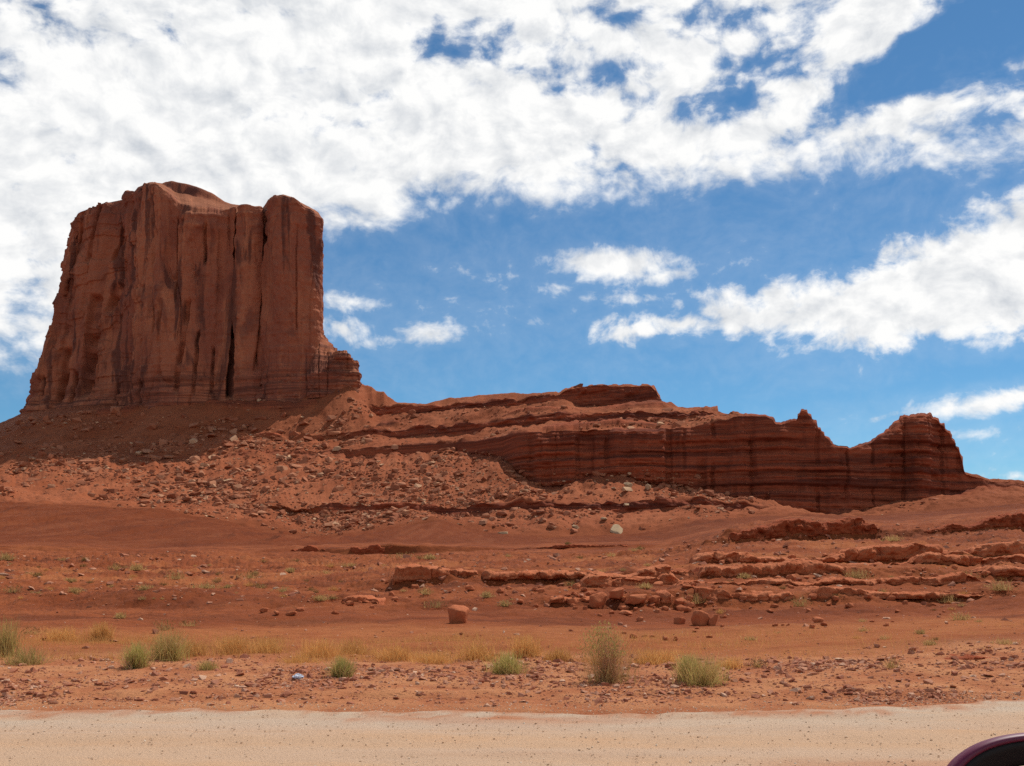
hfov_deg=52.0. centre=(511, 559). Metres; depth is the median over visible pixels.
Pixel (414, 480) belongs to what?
talus boulder
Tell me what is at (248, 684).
verge stone
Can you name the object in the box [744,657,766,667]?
desert shrub
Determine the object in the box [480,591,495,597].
shrub
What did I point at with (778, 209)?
sky
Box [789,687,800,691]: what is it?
verge stone
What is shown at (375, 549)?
rock ledge
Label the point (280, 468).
talus boulder
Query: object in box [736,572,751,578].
shrub
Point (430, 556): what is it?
shrub
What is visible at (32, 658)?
desert shrub
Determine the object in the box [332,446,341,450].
talus boulder
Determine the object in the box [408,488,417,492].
talus boulder
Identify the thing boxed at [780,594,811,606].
shrub
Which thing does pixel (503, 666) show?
desert shrub
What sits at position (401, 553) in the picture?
shrub
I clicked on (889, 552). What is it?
rock ledge
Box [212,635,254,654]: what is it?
grass tuft
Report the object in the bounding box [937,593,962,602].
shrub
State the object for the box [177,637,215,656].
grass tuft
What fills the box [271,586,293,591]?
shrub
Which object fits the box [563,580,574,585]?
shrub
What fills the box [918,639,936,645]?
shrub
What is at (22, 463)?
talus boulder
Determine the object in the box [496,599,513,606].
shrub
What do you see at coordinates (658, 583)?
boulder
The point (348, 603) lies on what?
boulder
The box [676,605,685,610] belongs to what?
boulder
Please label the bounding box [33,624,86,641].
grass tuft
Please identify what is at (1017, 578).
boulder
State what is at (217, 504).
talus boulder
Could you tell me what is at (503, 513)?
talus boulder
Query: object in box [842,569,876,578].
shrub
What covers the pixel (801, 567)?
rock ledge
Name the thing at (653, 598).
boulder
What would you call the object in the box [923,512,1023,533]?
rock ledge
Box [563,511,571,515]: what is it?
talus boulder
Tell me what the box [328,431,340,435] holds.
talus boulder
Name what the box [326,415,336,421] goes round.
talus boulder
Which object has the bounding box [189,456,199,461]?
talus boulder
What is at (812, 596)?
boulder
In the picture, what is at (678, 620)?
boulder
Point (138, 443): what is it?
talus boulder
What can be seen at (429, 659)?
grass tuft
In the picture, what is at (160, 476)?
talus boulder
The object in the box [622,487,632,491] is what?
talus boulder
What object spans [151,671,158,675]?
verge stone
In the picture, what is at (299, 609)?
boulder
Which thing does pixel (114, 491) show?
talus boulder
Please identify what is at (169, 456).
talus boulder
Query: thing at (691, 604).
boulder
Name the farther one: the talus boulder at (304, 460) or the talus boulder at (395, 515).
the talus boulder at (304, 460)
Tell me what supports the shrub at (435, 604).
on the terrain at (39, 533)
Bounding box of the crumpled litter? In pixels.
[292,673,303,679]
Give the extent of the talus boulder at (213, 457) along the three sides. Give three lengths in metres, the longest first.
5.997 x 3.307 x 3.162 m
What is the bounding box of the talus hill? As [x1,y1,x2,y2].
[0,384,1023,537]
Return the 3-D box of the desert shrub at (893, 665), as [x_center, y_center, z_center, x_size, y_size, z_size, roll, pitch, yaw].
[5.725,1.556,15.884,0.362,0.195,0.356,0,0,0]
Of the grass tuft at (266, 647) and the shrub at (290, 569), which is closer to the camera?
the grass tuft at (266, 647)
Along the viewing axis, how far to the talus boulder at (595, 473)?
487.21 m
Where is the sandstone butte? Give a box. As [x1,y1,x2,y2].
[19,181,361,413]
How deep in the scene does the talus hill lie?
553.66 m
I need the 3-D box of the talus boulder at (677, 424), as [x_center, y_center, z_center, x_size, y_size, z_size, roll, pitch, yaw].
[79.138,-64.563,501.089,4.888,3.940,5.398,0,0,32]
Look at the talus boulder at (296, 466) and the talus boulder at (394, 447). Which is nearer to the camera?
the talus boulder at (296, 466)
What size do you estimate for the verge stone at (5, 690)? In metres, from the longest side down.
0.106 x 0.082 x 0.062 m
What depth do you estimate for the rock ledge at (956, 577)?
47.46 m
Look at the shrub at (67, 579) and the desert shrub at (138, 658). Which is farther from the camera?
the shrub at (67, 579)
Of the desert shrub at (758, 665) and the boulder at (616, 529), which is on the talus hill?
the boulder at (616, 529)
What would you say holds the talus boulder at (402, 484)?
on the talus hill
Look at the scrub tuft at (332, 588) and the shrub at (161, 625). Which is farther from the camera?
the scrub tuft at (332, 588)
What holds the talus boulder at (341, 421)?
on the talus hill
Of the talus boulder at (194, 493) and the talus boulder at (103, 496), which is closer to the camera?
the talus boulder at (103, 496)
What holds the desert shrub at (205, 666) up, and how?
on the terrain at (39, 533)
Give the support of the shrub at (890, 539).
on the terrain at (39, 533)
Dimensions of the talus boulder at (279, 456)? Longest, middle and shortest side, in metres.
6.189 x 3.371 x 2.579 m
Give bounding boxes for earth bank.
[944,654,990,659]
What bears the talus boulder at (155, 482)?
on the talus hill
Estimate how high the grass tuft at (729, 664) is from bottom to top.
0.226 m
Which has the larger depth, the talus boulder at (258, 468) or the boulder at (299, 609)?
the talus boulder at (258, 468)
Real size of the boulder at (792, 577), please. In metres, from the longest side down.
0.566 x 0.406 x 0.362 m
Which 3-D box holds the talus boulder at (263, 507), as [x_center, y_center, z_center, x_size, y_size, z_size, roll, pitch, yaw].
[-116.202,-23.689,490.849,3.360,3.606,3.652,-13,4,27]
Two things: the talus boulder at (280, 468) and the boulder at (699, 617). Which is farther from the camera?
the talus boulder at (280, 468)
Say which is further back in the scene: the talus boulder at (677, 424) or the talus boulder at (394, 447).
the talus boulder at (394, 447)
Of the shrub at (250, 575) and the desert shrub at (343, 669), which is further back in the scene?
the shrub at (250, 575)
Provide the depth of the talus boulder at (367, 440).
614.75 m
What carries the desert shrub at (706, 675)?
on the terrain at (39, 533)
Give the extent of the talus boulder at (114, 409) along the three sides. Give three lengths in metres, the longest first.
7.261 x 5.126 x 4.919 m
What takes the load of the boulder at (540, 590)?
on the terrain at (39, 533)
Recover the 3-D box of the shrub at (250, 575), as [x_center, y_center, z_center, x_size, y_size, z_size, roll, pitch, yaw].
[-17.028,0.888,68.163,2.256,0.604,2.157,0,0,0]
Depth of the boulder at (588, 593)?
44.63 m
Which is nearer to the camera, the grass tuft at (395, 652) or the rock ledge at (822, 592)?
the grass tuft at (395, 652)
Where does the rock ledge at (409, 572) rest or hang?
on the terrain at (39, 533)
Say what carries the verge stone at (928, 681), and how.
on the terrain at (39, 533)
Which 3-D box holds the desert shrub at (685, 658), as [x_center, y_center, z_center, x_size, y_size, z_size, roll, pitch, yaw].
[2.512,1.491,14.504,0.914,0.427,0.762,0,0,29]
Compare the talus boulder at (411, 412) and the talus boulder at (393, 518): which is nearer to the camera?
the talus boulder at (393, 518)
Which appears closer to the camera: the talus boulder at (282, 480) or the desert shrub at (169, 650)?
the desert shrub at (169, 650)
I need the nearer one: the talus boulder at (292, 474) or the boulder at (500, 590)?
the boulder at (500, 590)
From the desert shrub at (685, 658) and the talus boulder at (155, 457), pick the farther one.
the talus boulder at (155, 457)
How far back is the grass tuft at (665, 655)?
17.55 m
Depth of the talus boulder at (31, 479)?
566.69 m
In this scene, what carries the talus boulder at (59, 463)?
on the talus hill
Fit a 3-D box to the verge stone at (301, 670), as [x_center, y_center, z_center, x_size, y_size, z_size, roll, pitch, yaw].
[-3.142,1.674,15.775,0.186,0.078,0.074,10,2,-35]
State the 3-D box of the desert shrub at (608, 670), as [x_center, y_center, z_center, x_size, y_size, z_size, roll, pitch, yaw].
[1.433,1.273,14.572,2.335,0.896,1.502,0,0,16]
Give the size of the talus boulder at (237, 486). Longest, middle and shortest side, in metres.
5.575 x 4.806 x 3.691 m
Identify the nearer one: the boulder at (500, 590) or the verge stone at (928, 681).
the verge stone at (928, 681)
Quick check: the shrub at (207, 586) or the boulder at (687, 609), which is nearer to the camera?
the boulder at (687, 609)
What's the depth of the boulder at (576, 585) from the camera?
48.19 m
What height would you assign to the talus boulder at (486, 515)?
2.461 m
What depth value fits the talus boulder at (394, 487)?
500.66 m
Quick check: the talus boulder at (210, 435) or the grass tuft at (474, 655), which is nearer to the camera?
the grass tuft at (474, 655)
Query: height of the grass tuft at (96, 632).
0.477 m
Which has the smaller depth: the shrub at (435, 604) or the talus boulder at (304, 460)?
the shrub at (435, 604)
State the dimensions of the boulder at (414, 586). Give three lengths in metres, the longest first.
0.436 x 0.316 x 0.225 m
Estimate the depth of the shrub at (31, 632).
25.25 m
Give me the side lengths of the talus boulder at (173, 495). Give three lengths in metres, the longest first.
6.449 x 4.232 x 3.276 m
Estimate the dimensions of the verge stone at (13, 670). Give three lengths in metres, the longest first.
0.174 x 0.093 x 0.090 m
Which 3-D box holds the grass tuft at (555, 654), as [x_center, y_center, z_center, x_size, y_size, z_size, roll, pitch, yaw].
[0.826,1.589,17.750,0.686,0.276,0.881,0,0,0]
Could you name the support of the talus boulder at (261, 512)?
on the talus hill
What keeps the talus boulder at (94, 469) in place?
on the talus hill
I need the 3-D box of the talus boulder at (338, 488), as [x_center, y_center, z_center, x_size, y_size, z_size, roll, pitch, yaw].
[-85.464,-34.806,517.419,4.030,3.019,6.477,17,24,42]
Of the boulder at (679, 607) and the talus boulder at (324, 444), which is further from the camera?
the talus boulder at (324, 444)
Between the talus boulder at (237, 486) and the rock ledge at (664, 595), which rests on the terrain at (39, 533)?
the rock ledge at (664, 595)
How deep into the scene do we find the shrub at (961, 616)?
26.61 m
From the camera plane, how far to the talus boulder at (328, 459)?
583.95 m
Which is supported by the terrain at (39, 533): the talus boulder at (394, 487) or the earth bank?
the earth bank
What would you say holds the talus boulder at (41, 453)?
on the talus hill
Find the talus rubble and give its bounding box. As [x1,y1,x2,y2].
[0,383,1023,535]
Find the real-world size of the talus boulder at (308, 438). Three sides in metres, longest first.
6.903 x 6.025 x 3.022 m
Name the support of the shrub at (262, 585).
on the terrain at (39, 533)
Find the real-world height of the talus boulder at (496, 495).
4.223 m
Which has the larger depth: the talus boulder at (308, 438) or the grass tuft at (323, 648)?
the talus boulder at (308, 438)
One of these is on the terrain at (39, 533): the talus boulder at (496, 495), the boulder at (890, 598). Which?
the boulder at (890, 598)
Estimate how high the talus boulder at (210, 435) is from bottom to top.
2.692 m
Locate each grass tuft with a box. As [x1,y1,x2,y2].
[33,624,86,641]
[79,621,118,640]
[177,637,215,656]
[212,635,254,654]
[246,636,299,653]
[274,652,332,664]
[290,637,348,657]
[325,636,382,654]
[369,640,429,662]
[396,651,456,664]
[441,636,510,660]
[503,633,551,657]
[541,646,576,661]
[583,652,628,665]
[627,648,673,664]
[651,649,688,662]
[701,656,749,669]
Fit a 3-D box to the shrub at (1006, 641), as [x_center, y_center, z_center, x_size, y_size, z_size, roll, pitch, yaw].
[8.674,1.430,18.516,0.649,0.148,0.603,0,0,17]
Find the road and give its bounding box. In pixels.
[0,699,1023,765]
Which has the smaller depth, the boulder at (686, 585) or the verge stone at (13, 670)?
the verge stone at (13, 670)
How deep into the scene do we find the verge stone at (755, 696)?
13.11 m
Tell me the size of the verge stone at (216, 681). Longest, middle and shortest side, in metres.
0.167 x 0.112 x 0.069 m
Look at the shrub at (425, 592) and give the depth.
48.10 m
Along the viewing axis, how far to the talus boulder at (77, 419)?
700.97 m
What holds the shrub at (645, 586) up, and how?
on the terrain at (39, 533)
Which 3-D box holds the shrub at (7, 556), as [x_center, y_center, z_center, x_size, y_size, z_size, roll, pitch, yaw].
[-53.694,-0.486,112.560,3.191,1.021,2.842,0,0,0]
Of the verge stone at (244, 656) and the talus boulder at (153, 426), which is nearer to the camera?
the verge stone at (244, 656)
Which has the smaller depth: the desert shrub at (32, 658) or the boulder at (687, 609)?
the desert shrub at (32, 658)
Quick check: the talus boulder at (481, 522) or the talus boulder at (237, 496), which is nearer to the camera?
the talus boulder at (481, 522)
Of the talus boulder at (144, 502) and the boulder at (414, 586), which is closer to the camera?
the boulder at (414, 586)
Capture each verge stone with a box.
[1,688,9,692]
[10,668,17,672]
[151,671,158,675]
[169,697,179,700]
[199,675,206,679]
[210,679,218,683]
[239,654,248,657]
[244,682,253,686]
[279,691,291,696]
[297,669,307,672]
[751,694,759,698]
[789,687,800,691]
[923,679,932,683]
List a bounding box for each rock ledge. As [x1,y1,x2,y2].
[291,544,392,553]
[341,595,385,604]
[392,563,693,585]
[490,544,627,549]
[548,590,672,604]
[579,573,679,587]
[673,571,981,585]
[689,540,1023,563]
[692,586,795,600]
[693,560,1023,578]
[728,517,876,540]
[783,552,1023,565]
[802,586,983,599]
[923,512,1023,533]
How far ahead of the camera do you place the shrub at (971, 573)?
53.40 m
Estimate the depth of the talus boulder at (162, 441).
655.59 m
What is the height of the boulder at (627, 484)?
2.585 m
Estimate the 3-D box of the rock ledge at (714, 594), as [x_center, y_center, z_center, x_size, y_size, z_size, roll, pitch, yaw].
[9.468,2.116,43.970,4.448,2.111,3.269,0,0,0]
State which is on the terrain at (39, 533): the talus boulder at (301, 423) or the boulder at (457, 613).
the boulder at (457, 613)
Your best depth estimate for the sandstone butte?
721.98 m
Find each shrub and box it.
[0,551,15,559]
[0,585,26,592]
[0,616,38,657]
[0,643,66,665]
[21,626,46,634]
[63,577,75,581]
[66,587,87,592]
[107,562,125,569]
[110,641,160,669]
[113,612,129,618]
[127,563,147,569]
[131,624,199,662]
[134,584,156,589]
[153,619,174,629]
[164,568,187,578]
[179,619,198,625]
[187,582,227,588]
[191,659,219,670]
[232,570,265,577]
[251,583,267,587]
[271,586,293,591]
[284,567,294,571]
[308,593,328,600]
[319,655,362,677]
[388,551,417,557]
[416,587,434,594]
[422,553,440,558]
[423,599,447,607]
[472,649,536,674]
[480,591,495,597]
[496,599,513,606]
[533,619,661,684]
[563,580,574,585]
[635,582,657,588]
[664,651,763,687]
[664,652,702,682]
[684,593,710,603]
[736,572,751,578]
[740,636,757,640]
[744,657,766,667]
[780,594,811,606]
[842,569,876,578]
[879,534,905,540]
[879,658,902,668]
[913,629,925,633]
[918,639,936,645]
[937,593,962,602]
[948,610,973,619]
[952,568,987,577]
[982,578,1015,590]
[986,637,1020,644]
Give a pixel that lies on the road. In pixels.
(176, 752)
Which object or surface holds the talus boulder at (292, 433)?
on the talus hill
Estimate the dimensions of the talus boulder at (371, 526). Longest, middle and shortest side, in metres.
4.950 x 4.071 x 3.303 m
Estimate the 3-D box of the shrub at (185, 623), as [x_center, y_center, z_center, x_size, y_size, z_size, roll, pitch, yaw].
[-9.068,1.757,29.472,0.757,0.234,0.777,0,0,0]
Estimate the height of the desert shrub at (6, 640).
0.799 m
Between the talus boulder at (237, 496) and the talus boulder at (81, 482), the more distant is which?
the talus boulder at (81, 482)
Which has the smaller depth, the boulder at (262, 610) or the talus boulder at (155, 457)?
the boulder at (262, 610)
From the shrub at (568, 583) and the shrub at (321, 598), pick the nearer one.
the shrub at (321, 598)
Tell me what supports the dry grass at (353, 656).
on the terrain at (39, 533)
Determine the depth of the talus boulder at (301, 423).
670.26 m
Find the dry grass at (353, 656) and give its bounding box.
[0,620,1023,662]
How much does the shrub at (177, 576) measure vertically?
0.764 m
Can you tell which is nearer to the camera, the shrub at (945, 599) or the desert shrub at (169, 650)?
the desert shrub at (169, 650)
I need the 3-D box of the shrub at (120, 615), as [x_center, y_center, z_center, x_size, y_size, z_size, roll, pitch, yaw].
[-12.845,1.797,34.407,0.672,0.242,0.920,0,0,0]
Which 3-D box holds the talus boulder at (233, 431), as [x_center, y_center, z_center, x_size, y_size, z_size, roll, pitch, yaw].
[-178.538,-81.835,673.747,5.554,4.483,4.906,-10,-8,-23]
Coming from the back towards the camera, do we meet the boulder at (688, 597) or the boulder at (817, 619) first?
the boulder at (688, 597)
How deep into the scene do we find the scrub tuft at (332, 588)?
55.88 m
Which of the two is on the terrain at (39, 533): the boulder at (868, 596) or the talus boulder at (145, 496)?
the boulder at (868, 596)
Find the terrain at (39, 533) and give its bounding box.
[0,502,1023,714]
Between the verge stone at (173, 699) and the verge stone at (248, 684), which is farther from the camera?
the verge stone at (248, 684)
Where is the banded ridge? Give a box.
[470,384,1023,513]
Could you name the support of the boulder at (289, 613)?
on the terrain at (39, 533)
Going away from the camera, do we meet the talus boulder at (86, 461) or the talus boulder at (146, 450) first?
the talus boulder at (86, 461)
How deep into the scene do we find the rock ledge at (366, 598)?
40.58 m
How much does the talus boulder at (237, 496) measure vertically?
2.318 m
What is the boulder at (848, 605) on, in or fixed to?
on the terrain at (39, 533)
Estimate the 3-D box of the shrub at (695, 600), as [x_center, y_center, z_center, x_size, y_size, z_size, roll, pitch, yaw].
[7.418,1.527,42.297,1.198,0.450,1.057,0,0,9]
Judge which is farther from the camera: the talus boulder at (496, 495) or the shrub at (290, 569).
the talus boulder at (496, 495)
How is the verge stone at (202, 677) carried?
on the terrain at (39, 533)
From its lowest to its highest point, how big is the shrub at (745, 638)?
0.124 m
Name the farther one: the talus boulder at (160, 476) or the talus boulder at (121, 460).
the talus boulder at (121, 460)
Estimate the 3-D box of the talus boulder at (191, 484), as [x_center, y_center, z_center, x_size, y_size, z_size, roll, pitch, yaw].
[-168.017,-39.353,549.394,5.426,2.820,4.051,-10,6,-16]
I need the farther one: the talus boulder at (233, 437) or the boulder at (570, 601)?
the talus boulder at (233, 437)
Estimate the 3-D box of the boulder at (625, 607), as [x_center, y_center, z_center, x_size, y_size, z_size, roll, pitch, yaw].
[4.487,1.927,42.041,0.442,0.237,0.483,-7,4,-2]
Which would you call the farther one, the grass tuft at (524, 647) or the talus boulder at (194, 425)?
the talus boulder at (194, 425)
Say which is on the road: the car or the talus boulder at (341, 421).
the car
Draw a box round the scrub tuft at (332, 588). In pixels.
[325,585,340,590]
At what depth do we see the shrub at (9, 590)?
58.64 m
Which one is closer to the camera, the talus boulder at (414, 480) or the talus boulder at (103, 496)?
the talus boulder at (414, 480)
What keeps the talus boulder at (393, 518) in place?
on the talus hill
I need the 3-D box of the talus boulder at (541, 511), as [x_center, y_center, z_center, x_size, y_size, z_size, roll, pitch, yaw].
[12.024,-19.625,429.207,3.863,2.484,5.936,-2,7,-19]
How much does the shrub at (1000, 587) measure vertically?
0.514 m
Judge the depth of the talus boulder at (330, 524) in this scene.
440.34 m
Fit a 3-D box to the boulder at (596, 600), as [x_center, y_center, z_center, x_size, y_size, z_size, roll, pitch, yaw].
[3.436,1.620,42.198,0.543,0.701,0.839,0,0,38]
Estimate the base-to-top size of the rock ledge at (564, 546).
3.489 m
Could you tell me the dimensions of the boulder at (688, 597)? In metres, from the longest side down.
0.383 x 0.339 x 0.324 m
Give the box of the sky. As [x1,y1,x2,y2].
[0,0,1023,480]
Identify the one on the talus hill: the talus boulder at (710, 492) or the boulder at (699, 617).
the talus boulder at (710, 492)
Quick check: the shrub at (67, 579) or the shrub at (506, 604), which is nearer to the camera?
the shrub at (506, 604)
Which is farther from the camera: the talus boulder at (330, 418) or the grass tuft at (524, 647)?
the talus boulder at (330, 418)
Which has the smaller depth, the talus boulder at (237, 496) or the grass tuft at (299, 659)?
the grass tuft at (299, 659)
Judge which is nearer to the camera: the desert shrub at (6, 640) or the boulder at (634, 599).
the desert shrub at (6, 640)
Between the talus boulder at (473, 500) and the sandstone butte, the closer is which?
the talus boulder at (473, 500)
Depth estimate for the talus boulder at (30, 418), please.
727.08 m
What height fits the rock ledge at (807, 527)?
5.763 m
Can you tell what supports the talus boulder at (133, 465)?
on the talus hill
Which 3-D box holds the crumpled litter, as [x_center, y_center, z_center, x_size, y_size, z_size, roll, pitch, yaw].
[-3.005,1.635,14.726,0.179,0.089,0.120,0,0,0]
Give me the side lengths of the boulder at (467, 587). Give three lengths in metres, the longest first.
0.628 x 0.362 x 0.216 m
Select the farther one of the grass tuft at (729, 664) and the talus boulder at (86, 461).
the talus boulder at (86, 461)
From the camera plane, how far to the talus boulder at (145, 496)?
509.47 m
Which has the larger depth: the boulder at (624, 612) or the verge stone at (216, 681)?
the boulder at (624, 612)
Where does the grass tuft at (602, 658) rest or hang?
on the terrain at (39, 533)
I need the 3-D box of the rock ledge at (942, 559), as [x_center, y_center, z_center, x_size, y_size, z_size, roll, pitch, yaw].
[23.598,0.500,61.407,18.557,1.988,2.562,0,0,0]
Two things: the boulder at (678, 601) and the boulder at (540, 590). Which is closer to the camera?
the boulder at (678, 601)
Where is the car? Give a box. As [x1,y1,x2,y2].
[947,733,1023,765]
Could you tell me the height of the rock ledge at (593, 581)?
2.009 m
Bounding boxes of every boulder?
[19,461,32,466]
[28,416,39,420]
[28,478,40,481]
[38,451,47,456]
[55,461,67,465]
[71,417,81,421]
[77,480,88,484]
[80,459,95,462]
[89,467,102,471]
[98,494,108,497]
[108,489,118,493]
[110,406,120,412]
[119,458,127,462]
[128,464,140,467]
[135,441,144,446]
[137,500,150,503]
[139,494,150,497]
[143,449,152,453]
[146,423,157,429]
[148,454,162,459]
[150,481,159,484]
[155,475,164,478]
[159,439,167,444]
[164,455,175,457]
[167,493,178,498]
[186,482,195,485]
[189,423,199,427]
[189,438,197,443]
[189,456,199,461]
[190,491,200,495]
[205,433,214,436]
[211,455,220,459]
[212,502,222,505]
[222,443,235,446]
[229,428,237,433]
[229,435,237,440]
[229,503,236,508]
[231,494,244,497]
[233,484,241,489]
[254,466,261,470]
[257,510,267,514]
[259,608,267,612]
[260,505,267,510]
[276,455,286,458]
[276,466,287,470]
[279,478,285,483]
[286,611,296,615]
[288,472,298,477]
[289,431,298,436]
[292,464,302,467]
[296,607,303,611]
[297,458,308,463]
[298,421,309,425]
[304,436,312,440]
[322,442,328,447]
[324,522,333,526]
[325,457,332,462]
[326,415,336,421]
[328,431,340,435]
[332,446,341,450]
[332,485,344,491]
[338,419,345,424]
[345,601,353,605]
[365,438,372,442]
[366,524,374,529]
[389,516,398,520]
[390,484,399,489]
[391,444,397,449]
[391,513,400,517]
[396,482,406,487]
[408,410,416,414]
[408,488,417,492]
[410,477,418,482]
[411,584,418,588]
[432,486,440,491]
[447,605,468,623]
[465,585,474,589]
[470,498,480,502]
[479,520,487,524]
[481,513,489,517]
[494,492,499,498]
[496,587,503,592]
[497,510,507,515]
[536,509,544,513]
[536,588,544,592]
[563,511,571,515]
[567,598,577,604]
[572,583,580,588]
[586,590,595,595]
[589,592,606,607]
[591,471,599,475]
[609,587,623,599]
[610,524,622,533]
[619,605,629,609]
[619,610,632,614]
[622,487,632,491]
[624,482,632,486]
[626,594,646,604]
[648,595,660,602]
[653,581,662,585]
[672,421,682,427]
[674,598,686,605]
[674,617,685,623]
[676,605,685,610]
[682,583,691,587]
[684,602,694,607]
[684,607,691,611]
[686,595,692,601]
[691,610,709,625]
[704,490,714,496]
[708,614,717,625]
[786,574,796,580]
[808,593,816,599]
[812,617,823,622]
[845,603,853,607]
[864,593,871,598]
[885,596,895,600]
[981,570,988,575]
[1012,577,1021,580]
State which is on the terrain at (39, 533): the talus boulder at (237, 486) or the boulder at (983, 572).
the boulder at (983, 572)
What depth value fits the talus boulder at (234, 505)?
491.10 m
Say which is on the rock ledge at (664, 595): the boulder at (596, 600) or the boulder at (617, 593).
the boulder at (617, 593)
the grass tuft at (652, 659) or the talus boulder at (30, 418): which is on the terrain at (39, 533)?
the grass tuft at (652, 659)
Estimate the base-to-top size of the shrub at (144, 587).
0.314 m
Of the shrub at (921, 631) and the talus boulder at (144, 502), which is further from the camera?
the talus boulder at (144, 502)
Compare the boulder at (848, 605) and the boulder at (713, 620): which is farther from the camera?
the boulder at (848, 605)
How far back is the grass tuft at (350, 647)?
19.31 m
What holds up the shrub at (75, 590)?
on the terrain at (39, 533)
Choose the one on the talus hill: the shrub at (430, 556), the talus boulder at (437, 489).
the talus boulder at (437, 489)
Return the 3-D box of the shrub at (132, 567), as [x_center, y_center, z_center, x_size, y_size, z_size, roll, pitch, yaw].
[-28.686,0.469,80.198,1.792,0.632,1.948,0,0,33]
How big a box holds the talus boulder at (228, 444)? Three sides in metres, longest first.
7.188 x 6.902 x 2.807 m
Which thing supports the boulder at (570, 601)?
on the terrain at (39, 533)
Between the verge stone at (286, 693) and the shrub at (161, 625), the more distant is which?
the shrub at (161, 625)
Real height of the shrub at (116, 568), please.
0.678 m
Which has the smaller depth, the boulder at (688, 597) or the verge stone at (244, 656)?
the verge stone at (244, 656)

